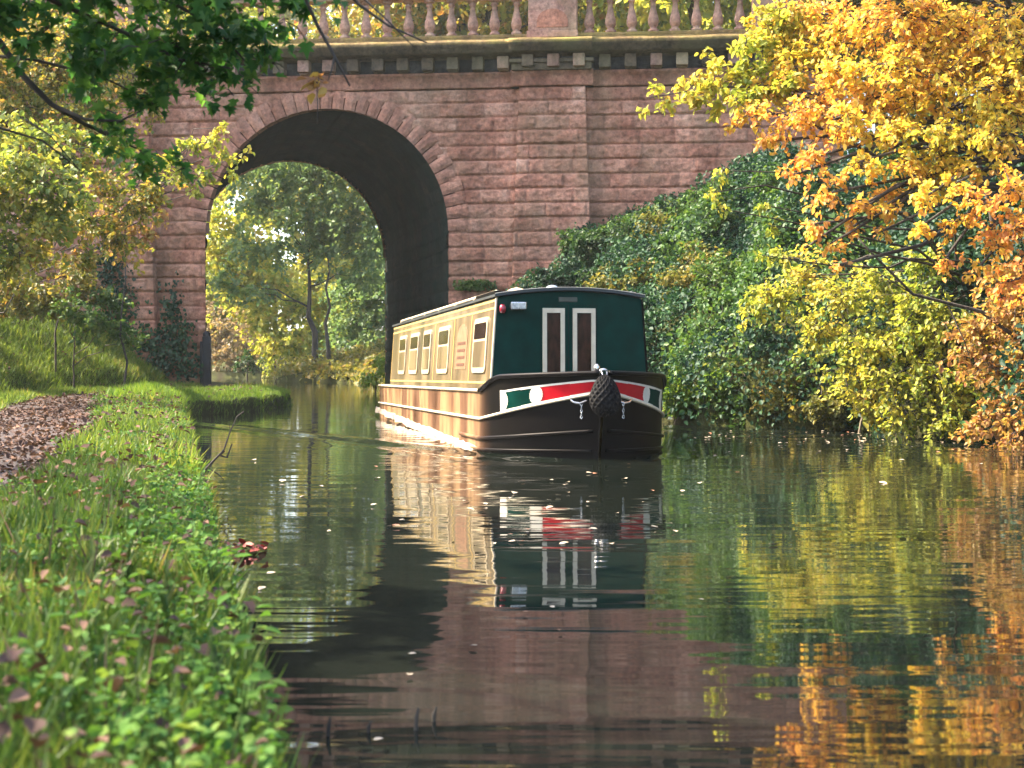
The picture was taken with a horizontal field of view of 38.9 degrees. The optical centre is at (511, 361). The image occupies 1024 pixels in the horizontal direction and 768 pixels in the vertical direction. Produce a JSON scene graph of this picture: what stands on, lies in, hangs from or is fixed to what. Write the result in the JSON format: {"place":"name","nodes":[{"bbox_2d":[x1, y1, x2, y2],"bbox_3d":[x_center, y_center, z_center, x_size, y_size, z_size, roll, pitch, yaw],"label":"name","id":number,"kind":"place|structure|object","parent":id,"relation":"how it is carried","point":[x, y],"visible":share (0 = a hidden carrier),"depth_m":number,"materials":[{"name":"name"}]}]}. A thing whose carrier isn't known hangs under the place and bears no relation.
{"place":"outdoors","nodes":[
{"label":"outdoors","id":0,"kind":"place"},
{"bbox_2d":[0,383,244,506],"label":"path","id":1,"kind":"structure","parent":0,"point":[18,438],"depth_m":13.81,"materials":[{"name":"gravel"}]},
{"bbox_2d":[0,181,1023,767],"bbox_3d":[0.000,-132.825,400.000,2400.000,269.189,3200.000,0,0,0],"label":"ground","id":2,"kind":"structure","parent":0,"point":[246,407],"depth_m":23.07,"materials":[{"name":"green plant"}]},
{"bbox_2d":[20,525,83,573],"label":"weed","id":3,"kind":"object","parent":2,"relation":"on","point":[61,549],"visible":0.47,"depth_m":4.25,"materials":[{"name":"green plant"}]},
{"bbox_2d":[0,239,113,323],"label":"shrub","id":4,"kind":"object","parent":2,"relation":"on","point":[39,298],"visible":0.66,"depth_m":28.06,"materials":[{"name":"yellow plant"}]},
{"bbox_2d":[30,11,94,29],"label":"tree","id":5,"kind":"object","parent":2,"relation":"on","point":[55,13],"visible":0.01,"depth_m":44.05,"materials":[{"name":"yellow plant"}]},
{"bbox_2d":[0,110,138,300],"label":"shrub","id":6,"kind":"object","parent":2,"relation":"on","point":[37,219],"visible":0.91,"depth_m":21.04,"materials":[{"name":"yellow plant"}]},
{"bbox_2d":[0,0,177,182],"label":"tree","id":7,"kind":"object","parent":2,"relation":"on","point":[23,91],"visible":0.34,"depth_m":28.13,"materials":[{"name":"green plant"}]},
{"bbox_2d":[47,608,141,691],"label":"weed","id":8,"kind":"object","parent":2,"relation":"on","point":[129,642],"visible":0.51,"depth_m":2.89,"materials":[{"name":"green plant"}]},
{"bbox_2d":[0,162,190,312],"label":"shrub","id":9,"kind":"object","parent":2,"relation":"on","point":[142,209],"visible":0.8,"depth_m":24.92,"materials":[{"name":"yellow plant"}]},
{"bbox_2d":[47,284,149,387],"bbox_3d":[-8.102,-0.263,28.151,1.677,2.507,2.777,0,0,0],"label":"shrub","id":10,"kind":"object","parent":2,"relation":"on","point":[89,317],"visible":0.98,"depth_m":28.14,"materials":[{"name":"green plant"}]},
{"bbox_2d":[0,262,203,410],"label":"grass","id":11,"kind":"structure","parent":2,"relation":"on","point":[13,397],"depth_m":30.68,"materials":[{"name":"green plant"}]},
{"bbox_2d":[54,202,168,373],"bbox_3d":[-8.193,-1.326,29.180,2.810,3.808,0.817,0,0,15],"label":"shrub","id":12,"kind":"object","parent":2,"relation":"on","point":[132,230],"visible":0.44,"depth_m":28.96,"materials":[{"name":"green plant"}]},
{"bbox_2d":[87,529,158,587],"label":"weed","id":13,"kind":"object","parent":2,"relation":"on","point":[141,542],"visible":0.64,"depth_m":4.24,"materials":[{"name":"green plant"}]},
{"bbox_2d":[57,12,190,39],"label":"tree","id":14,"kind":"object","parent":2,"relation":"on","point":[151,25],"depth_m":50.59,"materials":[{"name":"yellow plant"}]},
{"bbox_2d":[0,314,280,767],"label":"leaf litter","id":15,"kind":"object","parent":2,"relation":"on","point":[32,725],"visible":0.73,"depth_m":5.81,"materials":[{"name":"brown plant"}]},
{"bbox_2d":[0,390,287,767],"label":"weeds","id":16,"kind":"object","parent":2,"relation":"on","point":[137,744],"visible":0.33,"depth_m":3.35,"materials":[{"name":"green plant"}]},
{"bbox_2d":[87,380,202,418],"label":"grass tuft","id":17,"kind":"object","parent":2,"relation":"on","point":[154,387],"visible":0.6,"depth_m":24.93,"materials":[{"name":"green plant"}]},
{"bbox_2d":[0,295,292,516],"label":"grass","id":18,"kind":"structure","parent":2,"relation":"on","point":[111,441],"depth_m":12.50,"materials":[{"name":"green plant"}]},
{"bbox_2d":[0,398,305,767],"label":"dead stems","id":19,"kind":"object","parent":2,"relation":"on","point":[105,702],"visible":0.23,"depth_m":3.19,"materials":[{"name":"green plant"}]},
{"bbox_2d":[143,508,173,534],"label":"weed","id":20,"kind":"object","parent":2,"relation":"on","point":[166,518],"visible":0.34,"depth_m":5.44,"materials":[{"name":"green plant"}]},
{"bbox_2d":[0,407,320,767],"bbox_3d":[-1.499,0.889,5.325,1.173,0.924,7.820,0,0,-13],"label":"grass","id":21,"kind":"structure","parent":2,"relation":"on","point":[34,624],"depth_m":3.34,"materials":[{"name":"green plant"}]},
{"bbox_2d":[124,582,208,645],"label":"weed","id":22,"kind":"object","parent":2,"relation":"on","point":[161,593],"visible":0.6,"depth_m":3.49,"materials":[{"name":"green plant"}]},
{"bbox_2d":[119,120,254,386],"bbox_3d":[-6.418,-1.761,27.196,3.136,5.559,1.212,0,0,24],"label":"tree","id":23,"kind":"object","parent":2,"relation":"on","point":[211,141],"visible":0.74,"depth_m":27.01,"materials":[{"name":"yellow plant"}]},
{"bbox_2d":[166,530,212,561],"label":"weed","id":24,"kind":"object","parent":2,"relation":"on","point":[187,539],"visible":0.3,"depth_m":4.96,"materials":[{"name":"green plant"}]},
{"bbox_2d":[167,634,253,707],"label":"weed","id":25,"kind":"object","parent":2,"relation":"on","point":[241,637],"visible":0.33,"depth_m":2.98,"materials":[{"name":"green plant"}]},
{"bbox_2d":[0,0,426,189],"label":"tree","id":26,"kind":"object","parent":2,"relation":"on","point":[90,64],"visible":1,"depth_m":5.98,"materials":[{"name":"green plant"}]},
{"bbox_2d":[296,46,328,123],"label":"hanging twig","id":27,"kind":"object","parent":26,"relation":"hanging from","point":[312,85],"visible":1,"depth_m":6.00,"materials":[{"name":"brown plant"}]},
{"bbox_2d":[148,7,278,143],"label":"tree","id":28,"kind":"object","parent":2,"relation":"on","point":[252,12],"depth_m":58.86,"materials":[{"name":"yellow plant"}]},
{"bbox_2d":[185,541,250,606],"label":"weed","id":29,"kind":"object","parent":2,"relation":"on","point":[210,563],"visible":0.63,"depth_m":4.41,"materials":[{"name":"green plant"}]},
{"bbox_2d":[203,411,243,484],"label":"dead twig","id":30,"kind":"object","parent":2,"relation":"on","point":[217,456],"visible":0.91,"depth_m":11.60,"materials":[{"name":"brown wood"}]},
{"bbox_2d":[212,544,243,580],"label":"weed","id":31,"kind":"object","parent":2,"relation":"on","point":[236,550],"visible":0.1,"depth_m":5.47,"materials":[{"name":"green plant"}]},
{"bbox_2d":[166,382,293,414],"bbox_3d":[-6.293,1.096,31.043,2.604,1.311,7.058,0,0,0],"label":"grass edging","id":32,"kind":"object","parent":2,"relation":"on","point":[218,392],"depth_m":29.94,"materials":[{"name":"green plant"}]},
{"bbox_2d":[206,300,276,371],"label":"background bush","id":33,"kind":"object","parent":2,"relation":"on","point":[221,350],"visible":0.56,"depth_m":95.24,"materials":[{"name":"beige plant"}]},
{"bbox_2d":[197,672,289,762],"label":"weed","id":34,"kind":"object","parent":2,"relation":"on","point":[253,676],"visible":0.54,"depth_m":2.68,"materials":[{"name":"green plant"}]},
{"bbox_2d":[214,593,280,656],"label":"weed","id":35,"kind":"object","parent":2,"relation":"on","point":[221,598],"visible":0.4,"depth_m":3.77,"materials":[{"name":"green plant"}]},
{"bbox_2d":[231,348,266,378],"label":"background bush","id":36,"kind":"object","parent":2,"relation":"on","point":[253,366],"visible":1,"depth_m":87.85,"materials":[{"name":"green plant"}]},
{"bbox_2d":[243,686,294,745],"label":"weed","id":37,"kind":"object","parent":2,"relation":"on","point":[288,708],"visible":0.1,"depth_m":3.09,"materials":[{"name":"green plant"}]},
{"bbox_2d":[205,191,354,369],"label":"golden tree","id":38,"kind":"object","parent":2,"relation":"on","point":[295,342],"visible":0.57,"depth_m":87.00,"materials":[{"name":"yellow plant"}]},
{"bbox_2d":[250,326,311,377],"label":"background bush","id":39,"kind":"object","parent":2,"relation":"on","point":[269,364],"visible":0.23,"depth_m":89.67,"materials":[{"name":"yellow plant"}]},
{"bbox_2d":[205,166,384,357],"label":"wood","id":40,"kind":"object","parent":2,"relation":"on","point":[322,267],"visible":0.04,"depth_m":111.08,"materials":[{"name":"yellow plant"}]},
{"bbox_2d":[205,162,385,364],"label":"drooping tree","id":41,"kind":"object","parent":2,"relation":"on","point":[298,173],"visible":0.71,"depth_m":75.36,"materials":[{"name":"green plant"}]},
{"bbox_2d":[264,338,384,385],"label":"bush","id":42,"kind":"object","parent":2,"relation":"on","point":[358,353],"visible":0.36,"depth_m":73.30,"materials":[{"name":"yellow plant"}]},
{"bbox_2d":[276,4,384,38],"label":"tree","id":43,"kind":"object","parent":2,"relation":"on","point":[334,31],"visible":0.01,"depth_m":67.03,"materials":[{"name":"yellow plant"}]},
{"bbox_2d":[302,198,371,364],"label":"slim tree","id":44,"kind":"object","parent":2,"relation":"on","point":[318,261],"visible":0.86,"depth_m":74.79,"materials":[{"name":"green plant"}]},
{"bbox_2d":[318,227,384,362],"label":"background tree","id":45,"kind":"object","parent":2,"relation":"on","point":[357,329],"visible":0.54,"depth_m":79.40,"materials":[{"name":"green plant"}]},
{"bbox_2d":[356,354,384,391],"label":"waterside plant","id":46,"kind":"object","parent":2,"relation":"on","point":[378,360],"visible":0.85,"depth_m":49.91,"materials":[{"name":"green plant"}]},
{"bbox_2d":[0,0,846,386],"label":"stone bridge","id":47,"kind":"structure","parent":2,"relation":"on","point":[492,156],"depth_m":33.66,"materials":[{"name":"red stone"}]},
{"bbox_2d":[73,236,158,354],"bbox_3d":[-9.359,-1.604,34.268,2.162,3.540,0.562,0,0,6],"label":"climbing ivy","id":48,"kind":"object","parent":47,"relation":"attached to","point":[106,274],"visible":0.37,"depth_m":34.15,"materials":[{"name":"green plant"}]},
{"bbox_2d":[128,269,203,382],"bbox_3d":[-8.146,-0.787,34.139,1.927,2.784,0.525,0,0,6],"label":"climbing ivy","id":49,"kind":"object","parent":47,"relation":"attached to","point":[172,333],"visible":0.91,"depth_m":34.04,"materials":[{"name":"green plant"}]},
{"bbox_2d":[453,278,496,291],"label":"wall plant","id":50,"kind":"object","parent":47,"relation":"attached to","point":[478,285],"depth_m":33.54,"materials":[{"name":"green plant"}]},
{"bbox_2d":[327,0,642,36],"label":"tree","id":51,"kind":"object","parent":2,"relation":"on","point":[483,10],"visible":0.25,"depth_m":53.07,"materials":[{"name":"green plant"}]},
{"bbox_2d":[464,0,648,31],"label":"tree","id":52,"kind":"object","parent":2,"relation":"on","point":[598,28],"visible":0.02,"depth_m":62.83,"materials":[{"name":"yellow plant"}]},
{"bbox_2d":[520,251,597,288],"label":"bush","id":53,"kind":"object","parent":2,"relation":"on","point":[557,278],"visible":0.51,"depth_m":30.02,"materials":[{"name":"green plant"}]},
{"bbox_2d":[205,6,924,326],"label":"wood","id":54,"kind":"object","parent":2,"relation":"on","point":[288,14],"visible":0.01,"depth_m":120.56,"materials":[{"name":"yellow plant"}]},
{"bbox_2d":[574,266,613,289],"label":"bush","id":55,"kind":"object","parent":2,"relation":"on","point":[587,275],"visible":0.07,"depth_m":28.06,"materials":[{"name":"green plant"}]},
{"bbox_2d":[554,214,645,268],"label":"bush","id":56,"kind":"object","parent":2,"relation":"on","point":[576,242],"visible":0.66,"depth_m":30.93,"materials":[{"name":"green plant"}]},
{"bbox_2d":[582,256,657,291],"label":"bush","id":57,"kind":"object","parent":2,"relation":"on","point":[633,280],"visible":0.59,"depth_m":27.05,"materials":[{"name":"green plant"}]},
{"bbox_2d":[608,206,690,242],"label":"bush","id":58,"kind":"object","parent":2,"relation":"on","point":[639,212],"visible":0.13,"depth_m":31.30,"materials":[{"name":"green plant"}]},
{"bbox_2d":[644,311,688,353],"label":"bush","id":59,"kind":"object","parent":2,"relation":"on","point":[657,323],"visible":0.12,"depth_m":25.55,"materials":[{"name":"green plant"}]},
{"bbox_2d":[626,206,709,250],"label":"bush","id":60,"kind":"object","parent":2,"relation":"on","point":[657,222],"visible":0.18,"depth_m":28.78,"materials":[{"name":"green plant"}]},
{"bbox_2d":[592,0,751,31],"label":"tree","id":61,"kind":"object","parent":2,"relation":"on","point":[664,8],"visible":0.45,"depth_m":51.34,"materials":[{"name":"yellow plant"}]},
{"bbox_2d":[662,386,700,422],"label":"bush","id":62,"kind":"object","parent":2,"relation":"on","point":[673,401],"visible":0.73,"depth_m":23.46,"materials":[{"name":"green plant"}]},
{"bbox_2d":[654,238,730,306],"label":"bush","id":63,"kind":"object","parent":2,"relation":"on","point":[670,277],"visible":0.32,"depth_m":25.78,"materials":[{"name":"green plant"}]},
{"bbox_2d":[665,361,737,405],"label":"bush","id":64,"kind":"object","parent":2,"relation":"on","point":[679,384],"visible":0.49,"depth_m":23.24,"materials":[{"name":"green plant"}]},
{"bbox_2d":[667,170,748,240],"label":"bush","id":65,"kind":"object","parent":2,"relation":"on","point":[694,197],"visible":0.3,"depth_m":27.84,"materials":[{"name":"green plant"}]},
{"bbox_2d":[685,306,739,374],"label":"bush","id":66,"kind":"object","parent":2,"relation":"on","point":[723,319],"visible":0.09,"depth_m":23.78,"materials":[{"name":"green plant"}]},
{"bbox_2d":[688,238,769,310],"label":"bush","id":67,"kind":"object","parent":2,"relation":"on","point":[712,278],"visible":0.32,"depth_m":24.67,"materials":[{"name":"green plant"}]},
{"bbox_2d":[594,0,866,98],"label":"tree","id":68,"kind":"object","parent":2,"relation":"on","point":[725,26],"visible":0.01,"depth_m":65.52,"materials":[{"name":"yellow plant"}]},
{"bbox_2d":[704,341,760,426],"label":"bush","id":69,"kind":"object","parent":2,"relation":"on","point":[734,397],"visible":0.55,"depth_m":22.97,"materials":[{"name":"green plant"}]},
{"bbox_2d":[710,174,767,222],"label":"bush","id":70,"kind":"object","parent":2,"relation":"on","point":[729,186],"visible":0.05,"depth_m":29.04,"materials":[{"name":"green plant"}]},
{"bbox_2d":[727,269,786,358],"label":"bush","id":71,"kind":"object","parent":2,"relation":"on","point":[759,341],"visible":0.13,"depth_m":22.95,"materials":[{"name":"green plant"}]},
{"bbox_2d":[505,101,1023,442],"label":"ivy ground cover","id":72,"kind":"object","parent":2,"relation":"on","point":[646,253],"visible":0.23,"depth_m":23.18,"materials":[{"name":"green plant"}]},
{"bbox_2d":[737,161,803,234],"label":"bush","id":73,"kind":"object","parent":2,"relation":"on","point":[771,179],"visible":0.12,"depth_m":26.08,"materials":[{"name":"green plant"}]},
{"bbox_2d":[743,327,816,421],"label":"bush","id":74,"kind":"object","parent":2,"relation":"on","point":[776,393],"visible":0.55,"depth_m":22.27,"materials":[{"name":"green plant"}]},
{"bbox_2d":[548,130,1022,404],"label":"bramble cover","id":75,"kind":"object","parent":2,"relation":"on","point":[727,291],"visible":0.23,"depth_m":23.29,"materials":[{"name":"green plant"}]},
{"bbox_2d":[707,2,903,133],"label":"tree","id":76,"kind":"object","parent":2,"relation":"on","point":[876,125],"depth_m":57.84,"materials":[{"name":"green plant"}]},
{"bbox_2d":[782,353,868,430],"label":"bush","id":77,"kind":"object","parent":2,"relation":"on","point":[833,410],"visible":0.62,"depth_m":21.32,"materials":[{"name":"green plant"}]},
{"bbox_2d":[636,0,1023,309],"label":"autumn tree","id":78,"kind":"object","parent":2,"relation":"on","point":[963,49],"visible":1,"depth_m":15.70,"materials":[{"name":"yellow plant"}]},
{"bbox_2d":[745,163,918,258],"bbox_3d":[5.614,-2.384,24.251,2.913,1.783,2.471,0,0,-33],"label":"bush","id":79,"kind":"object","parent":2,"relation":"on","point":[818,185],"visible":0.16,"depth_m":23.75,"materials":[{"name":"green plant"}]},
{"bbox_2d":[703,91,1007,442],"bbox_3d":[4.628,-1.284,18.566,3.898,4.892,3.691,0,0,17],"label":"lime yellow tree","id":80,"kind":"object","parent":2,"relation":"on","point":[922,372],"visible":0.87,"depth_m":18.97,"materials":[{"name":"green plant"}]},
{"bbox_2d":[804,114,938,191],"bbox_3d":[6.825,-3.219,24.841,3.501,2.022,2.297,0,0,0],"label":"bush","id":81,"kind":"object","parent":2,"relation":"on","point":[886,158],"visible":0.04,"depth_m":24.30,"materials":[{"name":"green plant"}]},
{"bbox_2d":[750,0,1023,136],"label":"tree","id":82,"kind":"object","parent":2,"relation":"on","point":[857,2],"visible":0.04,"depth_m":36.15,"materials":[{"name":"yellow plant"}]},
{"bbox_2d":[870,201,1004,289],"bbox_3d":[6.888,-1.749,21.983,2.838,1.595,2.333,0,0,0],"label":"bush","id":83,"kind":"object","parent":2,"relation":"on","point":[911,211],"visible":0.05,"depth_m":21.27,"materials":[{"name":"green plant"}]},
{"bbox_2d":[938,259,1023,449],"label":"russet bush","id":84,"kind":"object","parent":2,"relation":"on","point":[1005,317],"visible":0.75,"depth_m":17.61,"materials":[{"name":"orange plant"}]},
{"bbox_2d":[847,237,1021,366],"bbox_3d":[5.366,-0.664,17.600,2.762,1.707,0.056,0,0,0],"label":"bare branch","id":85,"kind":"object","parent":84,"relation":"attached to","point":[983,313],"visible":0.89,"depth_m":17.59,"materials":[{"name":"brown plant"}]},
{"bbox_2d":[206,4,971,329],"label":"sky","id":86,"kind":"structure","parent":0,"point":[274,237],"materials":[{"name":"white"}]},
{"bbox_2d":[189,378,1023,767],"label":"water","id":87,"kind":"structure","parent":0,"point":[859,614],"depth_m":6.39,"materials":[{"name":"green liquid"}]},
{"bbox_2d":[221,538,268,552],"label":"leaf clump","id":88,"kind":"object","parent":87,"relation":"on","point":[244,543],"visible":0.83,"depth_m":7.74,"materials":[{"name":"brown plant"}]},
{"bbox_2d":[326,717,331,735],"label":"dead reed","id":89,"kind":"object","parent":87,"relation":"in","point":[328,725],"visible":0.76,"depth_m":3.96,"materials":[{"name":"brown plant"}]},
{"bbox_2d":[366,721,370,732],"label":"dead reed","id":90,"kind":"object","parent":87,"relation":"in","point":[368,726],"visible":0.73,"depth_m":3.99,"materials":[{"name":"brown plant"}]},
{"bbox_2d":[414,708,418,730],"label":"dead reed","id":91,"kind":"object","parent":87,"relation":"in","point":[416,720],"visible":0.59,"depth_m":4.02,"materials":[{"name":"brown plant"}]},
{"bbox_2d":[375,406,475,449],"bbox_3d":[-1.503,0.938,21.703,0.113,0.221,10.850,0,0,-11],"label":"wake foam","id":92,"kind":"object","parent":87,"relation":"on","point":[420,427],"visible":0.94,"depth_m":20.80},
{"bbox_2d":[432,707,436,721],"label":"dead reed","id":93,"kind":"object","parent":87,"relation":"in","point":[434,715],"visible":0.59,"depth_m":4.12,"materials":[{"name":"brown plant"}]},
{"bbox_2d":[378,285,665,458],"bbox_3d":[-0.314,0.336,21.325,2.155,2.373,13.272,0,-1,-11],"label":"narrowboat","id":94,"kind":"object","parent":87,"relation":"on","point":[554,371],"visible":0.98,"depth_m":16.41,"materials":[{"name":"paint"}]},
{"bbox_2d":[398,335,406,373],"bbox_3d":[-1.847,-0.115,24.425,0.062,0.645,0.900,0,-1,-11],"label":"window","id":95,"kind":"structure","parent":94,"relation":"in","point":[403,339],"depth_m":24.32,"materials":[{"name":"beige paint"}]},
{"bbox_2d":[408,332,419,373],"bbox_3d":[-1.550,-0.131,22.956,0.062,0.645,1.000,0,-1,-11],"label":"window","id":96,"kind":"structure","parent":94,"relation":"in","point":[415,337],"depth_m":22.85,"materials":[{"name":"beige paint"}]},
{"bbox_2d":[421,330,431,373],"bbox_3d":[-1.265,-0.146,21.534,0.062,0.645,0.800,0,-1,-11],"label":"window","id":97,"kind":"structure","parent":94,"relation":"in","point":[427,339],"depth_m":21.44,"materials":[{"name":"beige paint"}]},
{"bbox_2d":[436,325,450,372],"bbox_3d":[-0.945,-0.164,19.915,0.062,0.645,1.000,0,-1,-11],"label":"window","id":98,"kind":"structure","parent":94,"relation":"in","point":[444,334],"depth_m":19.81,"materials":[{"name":"beige paint"}]},
{"bbox_2d":[471,317,488,372],"bbox_3d":[-0.379,-0.194,17.086,0.062,0.645,0.910,0,-1,-11],"label":"window","id":99,"kind":"structure","parent":94,"relation":"in","point":[481,325],"depth_m":17.00,"materials":[{"name":"beige paint"}]},
{"bbox_2d":[542,308,564,371],"bbox_3d":[0.476,-0.156,16.417,0.256,0.908,0.028,0,-1,-11],"label":"door panel","id":100,"kind":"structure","parent":94,"relation":"in","point":[553,319],"depth_m":16.42,"materials":[{"name":"beige paint"}]},
{"bbox_2d":[573,308,595,370],"bbox_3d":[0.823,-0.156,16.486,0.264,0.908,0.028,0,-1,-11],"label":"door panel","id":101,"kind":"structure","parent":94,"relation":"in","point":[584,319],"depth_m":16.49,"materials":[{"name":"beige paint"}]},
{"bbox_2d":[856,402,870,433],"bbox_3d":[5.002,0.716,20.300,0.554,0.581,0.038,0,0,0],"label":"bare stick","id":102,"kind":"object","parent":87,"relation":"in","point":[860,427],"visible":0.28,"depth_m":20.29,"materials":[{"name":"brown wood"}]}
]}

